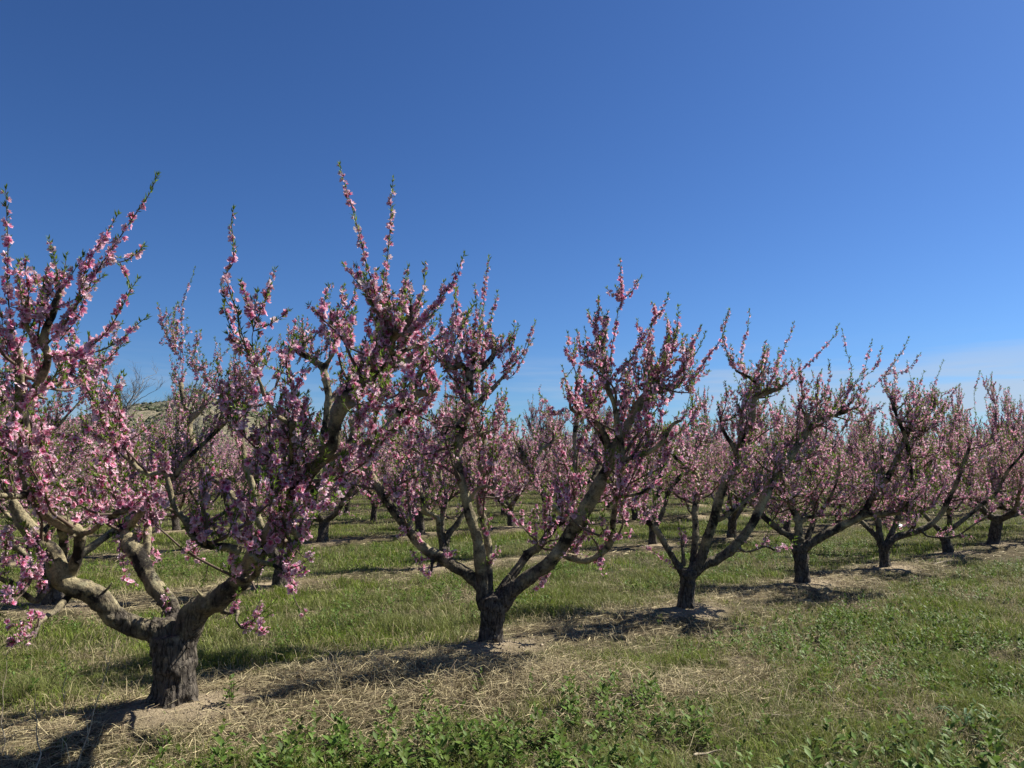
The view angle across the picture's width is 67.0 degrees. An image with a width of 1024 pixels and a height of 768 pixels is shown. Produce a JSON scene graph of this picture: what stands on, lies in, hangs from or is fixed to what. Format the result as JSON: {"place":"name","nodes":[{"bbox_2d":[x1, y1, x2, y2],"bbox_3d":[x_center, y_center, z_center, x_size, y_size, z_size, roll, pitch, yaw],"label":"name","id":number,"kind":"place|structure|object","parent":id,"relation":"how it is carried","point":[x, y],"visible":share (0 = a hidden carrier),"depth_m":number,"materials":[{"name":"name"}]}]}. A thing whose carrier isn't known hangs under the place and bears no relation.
{"place":"outdoors","nodes":[
{"label":"outdoors","id":0,"kind":"place"},
{"bbox_2d":[49,398,316,451],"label":"hill","id":1,"kind":"structure","parent":0,"point":[147,413],"depth_m":381.01,"materials":[{"name":"green plant"}]},
{"bbox_2d":[66,397,317,451],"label":"scrub","id":2,"kind":"object","parent":1,"relation":"on","point":[160,407],"visible":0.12,"depth_m":389.51,"materials":[{"name":"green plant"}]},
{"bbox_2d":[0,482,1023,767],"bbox_3d":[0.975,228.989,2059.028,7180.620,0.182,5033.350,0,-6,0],"label":"ground","id":3,"kind":"structure","parent":0,"point":[160,716],"depth_m":8.30,"materials":[{"name":"soil"}]},
{"bbox_2d":[0,645,14,750],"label":"dry stalk","id":4,"kind":"object","parent":3,"relation":"on","point":[2,697],"visible":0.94,"depth_m":4.63,"materials":[{"name":"brown plant"}]},
{"bbox_2d":[14,695,46,767],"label":"dry stalk","id":5,"kind":"object","parent":3,"relation":"on","point":[36,734],"visible":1,"depth_m":4.38,"materials":[{"name":"brown plant"}]},
{"bbox_2d":[0,399,65,491],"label":"peach tree","id":6,"kind":"object","parent":3,"relation":"on","point":[5,473],"visible":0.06,"depth_m":8.89,"materials":[{"name":"pink plant"}]},
{"bbox_2d":[0,412,99,504],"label":"peach tree","id":7,"kind":"object","parent":3,"relation":"on","point":[76,423],"visible":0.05,"depth_m":23.00,"materials":[{"name":"pink plant"}]},
{"bbox_2d":[62,658,72,716],"bbox_3d":[-2.992,2.044,5.189,0.093,0.400,0.129,0,-6,0],"label":"dry stalk","id":8,"kind":"object","parent":3,"relation":"on","point":[63,685],"visible":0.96,"depth_m":5.21,"materials":[{"name":"beige plant"}]},
{"bbox_2d":[0,392,141,534],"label":"peach tree","id":9,"kind":"object","parent":3,"relation":"on","point":[56,440],"visible":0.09,"depth_m":20.10,"materials":[{"name":"pink plant"}]},
{"bbox_2d":[50,423,102,489],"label":"peach tree","id":10,"kind":"object","parent":3,"relation":"on","point":[76,466],"visible":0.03,"depth_m":28.36,"materials":[{"name":"pink plant"}]},
{"bbox_2d":[0,372,155,552],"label":"peach tree","id":11,"kind":"object","parent":3,"relation":"on","point":[68,458],"visible":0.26,"depth_m":15.29,"materials":[{"name":"pink plant"}]},
{"bbox_2d":[23,410,163,520],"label":"peach tree","id":12,"kind":"object","parent":3,"relation":"on","point":[146,436],"visible":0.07,"depth_m":24.87,"materials":[{"name":"pink plant"}]},
{"bbox_2d":[77,640,114,767],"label":"dry stalk","id":13,"kind":"object","parent":3,"relation":"on","point":[83,748],"visible":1,"depth_m":4.46,"materials":[{"name":"brown plant"}]},
{"bbox_2d":[79,447,116,506],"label":"peach tree","id":14,"kind":"object","parent":3,"relation":"on","point":[90,476],"visible":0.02,"depth_m":34.92,"materials":[{"name":"pink plant"}]},
{"bbox_2d":[81,355,178,486],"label":"bare tree","id":15,"kind":"object","parent":3,"relation":"on","point":[128,404],"visible":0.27,"depth_m":40.17,"materials":[{"name":"grey plant"}]},
{"bbox_2d":[0,300,308,605],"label":"peach tree","id":16,"kind":"object","parent":3,"relation":"on","point":[53,596],"visible":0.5,"depth_m":10.43,"materials":[{"name":"pink plant"}]},
{"bbox_2d":[84,439,227,530],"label":"peach tree","id":17,"kind":"object","parent":3,"relation":"on","point":[175,519],"visible":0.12,"depth_m":21.19,"materials":[{"name":"pink plant"}]},
{"bbox_2d":[157,727,175,756],"bbox_3d":[-2.083,2.159,4.667,0.099,0.156,0.166,0,-6,0],"label":"weed plant","id":18,"kind":"object","parent":3,"relation":"on","point":[169,739],"visible":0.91,"depth_m":4.69,"materials":[{"name":"green plant"}]},
{"bbox_2d":[142,371,235,443],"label":"bare tree","id":19,"kind":"object","parent":3,"relation":"on","point":[200,398],"visible":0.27,"depth_m":44.27,"materials":[{"name":"grey plant"}]},
{"bbox_2d":[147,439,237,518],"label":"peach tree","id":20,"kind":"object","parent":3,"relation":"on","point":[208,490],"visible":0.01,"depth_m":26.89,"materials":[{"name":"pink plant"}]},
{"bbox_2d":[77,395,311,547],"bbox_3d":[-6.520,1.705,16.427,3.163,3.635,4.057,-5,-8,37],"label":"peach tree","id":21,"kind":"object","parent":3,"relation":"on","point":[191,492],"visible":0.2,"depth_m":15.78,"materials":[{"name":"pink plant"}]},
{"bbox_2d":[175,429,231,484],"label":"peach tree","id":22,"kind":"object","parent":3,"relation":"on","point":[218,440],"visible":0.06,"depth_m":38.31,"materials":[{"name":"pink plant"}]},
{"bbox_2d":[205,435,238,494],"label":"peach tree","id":23,"kind":"object","parent":3,"relation":"on","point":[227,449],"visible":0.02,"depth_m":49.75,"materials":[{"name":"pink plant"}]},
{"bbox_2d":[196,436,251,495],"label":"peach tree","id":24,"kind":"object","parent":3,"relation":"on","point":[209,449],"visible":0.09,"depth_m":33.37,"materials":[{"name":"pink plant"}]},
{"bbox_2d":[220,673,240,705],"bbox_3d":[-1.970,2.131,5.378,0.146,0.216,0.122,-3,-7,27],"label":"weed plant","id":25,"kind":"object","parent":3,"relation":"on","point":[230,693],"visible":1,"depth_m":5.38,"materials":[{"name":"green plant"}]},
{"bbox_2d":[0,161,477,708],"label":"peach tree","id":26,"kind":"object","parent":3,"relation":"on","point":[172,637],"visible":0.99,"depth_m":4.92,"materials":[{"name":"pink plant"}]},
{"bbox_2d":[234,440,284,498],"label":"peach tree","id":27,"kind":"object","parent":3,"relation":"on","point":[241,467],"visible":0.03,"depth_m":34.08,"materials":[{"name":"pink plant"}]},
{"bbox_2d":[208,448,314,498],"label":"peach tree","id":28,"kind":"object","parent":3,"relation":"on","point":[263,497],"visible":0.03,"depth_m":27.96,"materials":[{"name":"pink plant"}]},
{"bbox_2d":[156,266,372,589],"bbox_3d":[-3.733,0.543,11.122,3.616,4.889,1.354,-2,-7,15],"label":"peach tree","id":29,"kind":"object","parent":3,"relation":"on","point":[330,397],"visible":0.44,"depth_m":10.95,"materials":[{"name":"pink plant"}]},
{"bbox_2d":[244,415,356,510],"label":"peach tree","id":30,"kind":"object","parent":3,"relation":"on","point":[309,444],"visible":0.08,"depth_m":24.18,"materials":[{"name":"pink plant"}]},
{"bbox_2d":[213,404,401,541],"bbox_3d":[-5.028,2.038,18.070,4.635,3.343,3.170,0,-6,0],"label":"peach tree","id":31,"kind":"object","parent":3,"relation":"on","point":[323,528],"visible":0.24,"depth_m":18.04,"materials":[{"name":"pink plant"}]},
{"bbox_2d":[324,614,338,691],"bbox_3d":[-1.338,2.003,5.747,0.144,0.570,0.142,0,-6,0],"label":"dry stalk","id":32,"kind":"object","parent":3,"relation":"on","point":[336,652],"visible":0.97,"depth_m":5.74,"materials":[{"name":"beige plant"}]},
{"bbox_2d":[305,436,391,512],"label":"peach tree","id":33,"kind":"object","parent":3,"relation":"on","point":[346,504],"visible":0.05,"depth_m":30.44,"materials":[{"name":"pink plant"}]},
{"bbox_2d":[348,412,406,521],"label":"peach tree","id":34,"kind":"object","parent":3,"relation":"on","point":[373,511],"visible":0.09,"depth_m":25.23,"materials":[{"name":"pink plant"}]},
{"bbox_2d":[317,381,487,533],"bbox_3d":[-2.998,1.875,19.924,5.232,4.076,3.045,0,-6,-3],"label":"peach tree","id":35,"kind":"object","parent":3,"relation":"on","point":[419,522],"visible":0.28,"depth_m":19.91,"materials":[{"name":"pink plant"}]},
{"bbox_2d":[378,421,434,503],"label":"peach tree","id":36,"kind":"object","parent":3,"relation":"on","point":[406,433],"depth_m":32.58,"materials":[{"name":"pink plant"}]},
{"bbox_2d":[368,397,486,566],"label":"peach tree","id":37,"kind":"object","parent":3,"relation":"on","point":[442,535],"visible":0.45,"depth_m":13.26,"materials":[{"name":"pink plant"}]},
{"bbox_2d":[379,392,518,515],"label":"peach tree","id":38,"kind":"object","parent":3,"relation":"on","point":[453,494],"visible":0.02,"depth_m":27.46,"materials":[{"name":"pink plant"}]},
{"bbox_2d":[450,717,477,757],"bbox_3d":[-0.282,2.090,4.546,0.185,0.263,0.120,0,-6,0],"label":"weed plant","id":39,"kind":"object","parent":3,"relation":"on","point":[463,735],"visible":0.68,"depth_m":4.54,"materials":[{"name":"green plant"}]},
{"bbox_2d":[1,550,975,740],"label":"soil clods","id":40,"kind":"object","parent":3,"relation":"on","point":[225,698],"visible":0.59,"depth_m":7.44,"materials":[{"name":"soil"}]},
{"bbox_2d":[440,386,578,525],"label":"peach tree","id":41,"kind":"object","parent":3,"relation":"on","point":[510,505],"visible":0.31,"depth_m":22.36,"materials":[{"name":"pink plant"}]},
{"bbox_2d":[449,428,570,514],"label":"peach tree","id":42,"kind":"object","parent":3,"relation":"on","point":[506,455],"visible":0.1,"depth_m":29.04,"materials":[{"name":"pink plant"}]},
{"bbox_2d":[0,490,1023,767],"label":"grass","id":43,"kind":"structure","parent":3,"relation":"on","point":[962,696],"depth_m":7.50,"materials":[{"name":"green plant"}]},
{"bbox_2d":[0,536,1023,767],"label":"weeds","id":44,"kind":"object","parent":3,"relation":"on","point":[339,736],"visible":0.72,"depth_m":5.04,"materials":[{"name":"green plant"}]},
{"bbox_2d":[474,424,553,504],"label":"peach tree","id":45,"kind":"object","parent":3,"relation":"on","point":[506,492],"visible":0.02,"depth_m":36.12,"materials":[{"name":"pink plant"}]},
{"bbox_2d":[325,254,731,642],"bbox_3d":[0.112,0.615,7.545,3.990,3.903,1.940,0,-6,0],"label":"peach tree","id":46,"kind":"object","parent":3,"relation":"on","point":[494,607],"visible":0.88,"depth_m":7.38,"materials":[{"name":"pink plant"}]},
{"bbox_2d":[513,432,592,503],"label":"peach tree","id":47,"kind":"object","parent":3,"relation":"on","point":[556,466],"visible":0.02,"depth_m":39.02,"materials":[{"name":"pink plant"}]},
{"bbox_2d":[523,428,595,508],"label":"peach tree","id":48,"kind":"object","parent":3,"relation":"on","point":[549,471],"visible":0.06,"depth_m":30.39,"materials":[{"name":"pink plant"}]},
{"bbox_2d":[501,408,624,551],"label":"peach tree","id":49,"kind":"object","parent":3,"relation":"on","point":[527,457],"visible":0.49,"depth_m":15.71,"materials":[{"name":"pink plant"}]},
{"bbox_2d":[512,407,615,521],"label":"peach tree","id":50,"kind":"object","parent":3,"relation":"on","point":[560,424],"visible":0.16,"depth_m":23.64,"materials":[{"name":"pink plant"}]},
{"bbox_2d":[543,408,638,509],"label":"peach tree","id":51,"kind":"object","parent":3,"relation":"on","point":[607,506],"visible":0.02,"depth_m":33.05,"materials":[{"name":"pink plant"}]},
{"bbox_2d":[549,421,681,519],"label":"peach tree","id":52,"kind":"object","parent":3,"relation":"on","point":[635,515],"visible":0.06,"depth_m":25.70,"materials":[{"name":"pink plant"}]},
{"bbox_2d":[627,413,691,506],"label":"peach tree","id":53,"kind":"object","parent":3,"relation":"on","point":[672,462],"visible":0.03,"depth_m":33.90,"materials":[{"name":"pink plant"}]},
{"bbox_2d":[630,413,714,544],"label":"peach tree","id":54,"kind":"object","parent":3,"relation":"on","point":[674,480],"visible":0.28,"depth_m":17.19,"materials":[{"name":"pink plant"}]},
{"bbox_2d":[643,431,717,504],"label":"peach tree","id":55,"kind":"object","parent":3,"relation":"on","point":[688,490],"visible":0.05,"depth_m":36.18,"materials":[{"name":"pink plant"}]},
{"bbox_2d":[649,422,762,510],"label":"peach tree","id":56,"kind":"object","parent":3,"relation":"on","point":[680,496],"visible":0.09,"depth_m":27.98,"materials":[{"name":"pink plant"}]},
{"bbox_2d":[692,749,720,756],"bbox_3d":[1.169,2.227,4.668,0.205,0.028,0.038,3,-7,-25],"label":"stick","id":57,"kind":"object","parent":3,"relation":"on","point":[701,754],"visible":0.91,"depth_m":4.66,"materials":[{"name":"brown wood"}]},
{"bbox_2d":[692,408,756,501],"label":"peach tree","id":58,"kind":"object","parent":3,"relation":"on","point":[735,497],"visible":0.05,"depth_m":29.96,"materials":[{"name":"pink plant"}]},
{"bbox_2d":[716,423,733,503],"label":"peach tree","id":59,"kind":"object","parent":3,"relation":"on","point":[722,437],"visible":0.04,"depth_m":38.80,"materials":[{"name":"pink plant"}]},
{"bbox_2d":[683,386,830,537],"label":"peach tree","id":60,"kind":"object","parent":3,"relation":"on","point":[732,522],"visible":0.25,"depth_m":18.99,"materials":[{"name":"pink plant"}]},
{"bbox_2d":[596,307,921,608],"bbox_3d":[3.131,0.952,9.543,4.195,3.668,2.027,0,-6,0],"label":"peach tree","id":61,"kind":"object","parent":3,"relation":"on","point":[700,562],"visible":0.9,"depth_m":9.34,"materials":[{"name":"pink plant"}]},
{"bbox_2d":[698,385,823,531],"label":"peach tree","id":62,"kind":"object","parent":3,"relation":"on","point":[717,458],"visible":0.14,"depth_m":21.02,"materials":[{"name":"pink plant"}]},
{"bbox_2d":[755,732,783,735],"bbox_3d":[1.644,2.234,4.941,0.187,0.028,0.036,0,-6,0],"label":"stick","id":63,"kind":"object","parent":3,"relation":"on","point":[766,733],"visible":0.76,"depth_m":4.94,"materials":[{"name":"brown wood"}]},
{"bbox_2d":[747,414,830,508],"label":"peach tree","id":64,"kind":"object","parent":3,"relation":"on","point":[782,506],"visible":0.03,"depth_m":31.68,"materials":[{"name":"pink plant"}]},
{"bbox_2d":[796,452,846,507],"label":"peach tree","id":65,"kind":"object","parent":3,"relation":"on","point":[823,473],"visible":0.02,"depth_m":33.66,"materials":[{"name":"pink plant"}]},
{"bbox_2d":[772,385,903,523],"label":"peach tree","id":66,"kind":"object","parent":3,"relation":"on","point":[868,424],"visible":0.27,"depth_m":22.07,"materials":[{"name":"pink plant"}]},
{"bbox_2d":[718,354,960,583],"bbox_3d":[4.911,1.312,11.573,3.299,3.426,1.966,-4,-7,29],"label":"peach tree","id":67,"kind":"object","parent":3,"relation":"on","point":[804,546],"visible":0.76,"depth_m":11.30,"materials":[{"name":"pink plant"}]},
{"bbox_2d":[826,430,897,502],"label":"peach tree","id":68,"kind":"object","parent":3,"relation":"on","point":[875,442],"visible":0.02,"depth_m":35.96,"materials":[{"name":"pink plant"}]},
{"bbox_2d":[824,398,947,517],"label":"peach tree","id":69,"kind":"object","parent":3,"relation":"on","point":[920,515],"visible":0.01,"depth_m":26.82,"materials":[{"name":"pink plant"}]},
{"bbox_2d":[821,408,976,520],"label":"peach tree","id":70,"kind":"object","parent":3,"relation":"on","point":[826,465],"visible":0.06,"depth_m":25.41,"materials":[{"name":"pink plant"}]},
{"bbox_2d":[824,371,1010,566],"bbox_3d":[6.869,1.502,13.396,2.584,3.451,1.925,0,-6,0],"label":"peach tree","id":71,"kind":"object","parent":3,"relation":"on","point":[888,542],"visible":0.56,"depth_m":13.10,"materials":[{"name":"pink plant"}]},
{"bbox_2d":[827,372,1023,552],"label":"peach tree","id":72,"kind":"object","parent":3,"relation":"on","point":[947,546],"visible":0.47,"depth_m":15.60,"materials":[{"name":"pink plant"}]},
{"bbox_2d":[873,420,1000,515],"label":"peach tree","id":73,"kind":"object","parent":3,"relation":"on","point":[993,451],"visible":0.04,"depth_m":28.02,"materials":[{"name":"pink plant"}]},
{"bbox_2d":[932,706,1002,726],"bbox_3d":[3.032,2.249,5.190,0.371,0.130,0.328,0,-6,0],"label":"long leaf plant","id":74,"kind":"object","parent":3,"relation":"on","point":[965,711],"visible":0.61,"depth_m":5.22,"materials":[{"name":"green plant"}]},
{"bbox_2d":[919,384,1023,544],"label":"peach tree","id":75,"kind":"object","parent":3,"relation":"on","point":[995,528],"visible":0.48,"depth_m":17.22,"materials":[{"name":"pink plant"}]},
{"bbox_2d":[923,400,1023,518],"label":"peach tree","id":76,"kind":"object","parent":3,"relation":"on","point":[1014,426],"visible":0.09,"depth_m":19.48,"materials":[{"name":"pink plant"}]},
{"bbox_2d":[949,423,1013,511],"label":"peach tree","id":77,"kind":"object","parent":3,"relation":"on","point":[991,464],"visible":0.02,"depth_m":30.57,"materials":[{"name":"pink plant"}]},
{"bbox_2d":[974,411,1012,507],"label":"peach tree","id":78,"kind":"object","parent":3,"relation":"on","point":[984,436],"visible":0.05,"depth_m":34.30,"materials":[{"name":"pink plant"}]},
{"bbox_2d":[985,380,1023,462],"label":"peach tree","id":79,"kind":"object","parent":3,"relation":"on","point":[1006,428],"visible":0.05,"depth_m":22.77,"materials":[{"name":"pink plant"}]},
{"bbox_2d":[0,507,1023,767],"bbox_3d":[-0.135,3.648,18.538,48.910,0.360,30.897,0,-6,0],"label":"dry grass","id":80,"kind":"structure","parent":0,"point":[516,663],"depth_m":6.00,"materials":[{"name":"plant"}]},
{"bbox_2d":[0,0,1023,449],"label":"sky","id":81,"kind":"structure","parent":0,"point":[818,165],"materials":[{"name":"blue"}]}
]}

